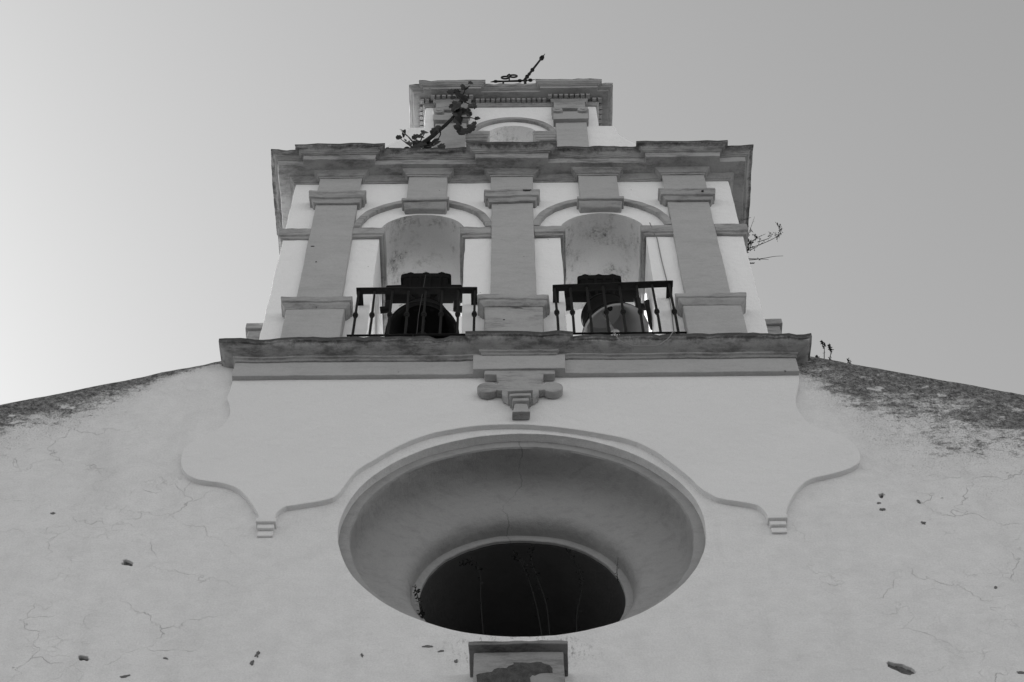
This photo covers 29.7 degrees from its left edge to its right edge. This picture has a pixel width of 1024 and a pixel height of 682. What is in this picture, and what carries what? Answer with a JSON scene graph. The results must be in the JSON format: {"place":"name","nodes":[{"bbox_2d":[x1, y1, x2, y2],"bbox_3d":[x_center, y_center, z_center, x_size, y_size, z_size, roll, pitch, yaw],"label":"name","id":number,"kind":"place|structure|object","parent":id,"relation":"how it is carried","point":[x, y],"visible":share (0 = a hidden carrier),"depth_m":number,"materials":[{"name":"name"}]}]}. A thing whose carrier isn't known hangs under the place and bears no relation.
{"place":"outdoors","nodes":[
{"label":"outdoors","id":0,"kind":"place"},
{"bbox_2d":[0,0,1023,404],"label":"sky","id":1,"kind":"structure","parent":0,"point":[138,235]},
{"label":"ground","id":2,"kind":"structure","parent":0,"visible":0},
{"bbox_2d":[0,78,1023,681],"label":"church","id":3,"kind":"structure","parent":2,"relation":"on","point":[732,484],"depth_m":17.49,"materials":[{"name":"paint"}]},
{"bbox_2d":[347,287,476,336],"bbox_3d":[-0.972,-0.169,19.499,1.333,1.276,0.216,-1,-62,0],"label":"balcony railing","id":4,"kind":"object","parent":3,"relation":"on","point":[425,291],"visible":0.92,"depth_m":19.79,"materials":[{"name":"black metal"}]},
{"bbox_2d":[412,585,424,617],"bbox_3d":[-0.790,2.237,16.569,0.078,0.356,0.158,-38,-68,18],"label":"rim weed","id":5,"kind":"object","parent":3,"relation":"on","point":[421,608],"visible":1,"depth_m":16.57,"materials":[{"name":"plant"}]},
{"bbox_2d":[380,272,461,338],"bbox_3d":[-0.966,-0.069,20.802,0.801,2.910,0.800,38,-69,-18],"label":"church bell","id":6,"kind":"object","parent":3,"relation":"hanging from","point":[416,302],"visible":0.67,"depth_m":21.33,"materials":[{"name":"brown metal"}]},
{"bbox_2d":[386,81,479,147],"bbox_3d":[-1.002,-2.794,24.170,1.217,2.425,0.274,-1,-62,0],"label":"fig sapling","id":7,"kind":"object","parent":3,"relation":"on","point":[458,111],"visible":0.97,"depth_m":23.91,"materials":[{"name":"black plant"}]},
{"bbox_2d":[459,557,485,634],"bbox_3d":[-0.335,2.184,16.488,0.258,1.171,0.101,9,-63,-5],"label":"dry stalk","id":8,"kind":"object","parent":3,"relation":"on","point":[476,566],"visible":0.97,"depth_m":16.76,"materials":[{"name":"plant"}]},
{"bbox_2d":[491,54,544,83],"bbox_3d":[0.085,-3.646,26.025,0.751,1.313,0.065,-1,-62,0],"label":"weather vane","id":9,"kind":"object","parent":3,"relation":"on","point":[525,80],"visible":1,"depth_m":25.76,"materials":[{"name":"black metal"}]},
{"bbox_2d":[512,550,541,635],"bbox_3d":[0.140,2.195,16.510,0.280,1.395,0.098,8,-63,-5],"label":"dry stalk","id":10,"kind":"object","parent":3,"relation":"on","point":[515,555],"visible":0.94,"depth_m":16.77,"materials":[{"name":"plant"}]},
{"bbox_2d":[527,544,549,635],"bbox_3d":[0.232,2.175,16.543,0.197,1.470,0.085,15,-63,-8],"label":"dry stalk","id":11,"kind":"object","parent":3,"relation":"on","point":[530,553],"visible":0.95,"depth_m":16.75,"materials":[{"name":"plant"}]},
{"bbox_2d":[565,548,583,631],"bbox_3d":[0.550,2.163,16.550,0.163,1.332,0.108,-1,-62,0],"label":"dry stalk","id":12,"kind":"object","parent":3,"relation":"on","point":[581,586],"visible":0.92,"depth_m":16.67,"materials":[{"name":"plant"}]},
{"bbox_2d":[564,274,651,334],"bbox_3d":[1.067,-0.388,21.307,0.841,1.560,0.740,33,-67,-16],"label":"church bell","id":13,"kind":"object","parent":3,"relation":"hanging from","point":[632,315],"visible":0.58,"depth_m":21.27,"materials":[{"name":"grey metal"}]},
{"bbox_2d":[553,280,686,334],"bbox_3d":[1.062,-0.211,19.547,1.335,1.379,0.216,-1,-62,0],"label":"balcony railing","id":14,"kind":"object","parent":3,"relation":"on","point":[652,285],"visible":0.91,"depth_m":19.81,"materials":[{"name":"black metal"}]},
{"bbox_2d":[613,222,675,346],"bbox_3d":[1.310,-0.523,20.215,0.680,3.413,0.514,-1,-62,0],"label":"cable","id":15,"kind":"object","parent":3,"relation":"attached to","point":[670,307],"visible":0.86,"depth_m":19.53,"materials":[{"name":"black rubber"}]},
{"bbox_2d":[739,217,782,252],"bbox_3d":[2.909,-1.288,23.041,0.690,1.214,0.219,-1,-62,0],"label":"wall weed","id":16,"kind":"object","parent":3,"relation":"attached to","point":[750,244],"depth_m":22.91,"materials":[{"name":"plant"}]},
{"bbox_2d":[749,256,775,263],"bbox_3d":[2.872,-0.942,22.407,0.564,0.255,0.053,1,-62,-1],"label":"wall weed","id":17,"kind":"object","parent":3,"relation":"attached to","point":[759,259],"depth_m":22.41,"materials":[{"name":"plant"}]},
{"bbox_2d":[820,340,825,358],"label":"roof weed","id":18,"kind":"object","parent":3,"relation":"on","point":[822,342],"visible":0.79,"depth_m":19.43,"materials":[{"name":"plant"}]},
{"bbox_2d":[827,343,833,359],"bbox_3d":[3.159,0.156,19.230,0.132,0.517,0.056,-1,-62,0],"label":"roof weed","id":19,"kind":"object","parent":3,"relation":"on","point":[829,347],"visible":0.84,"depth_m":19.37,"materials":[{"name":"plant"}]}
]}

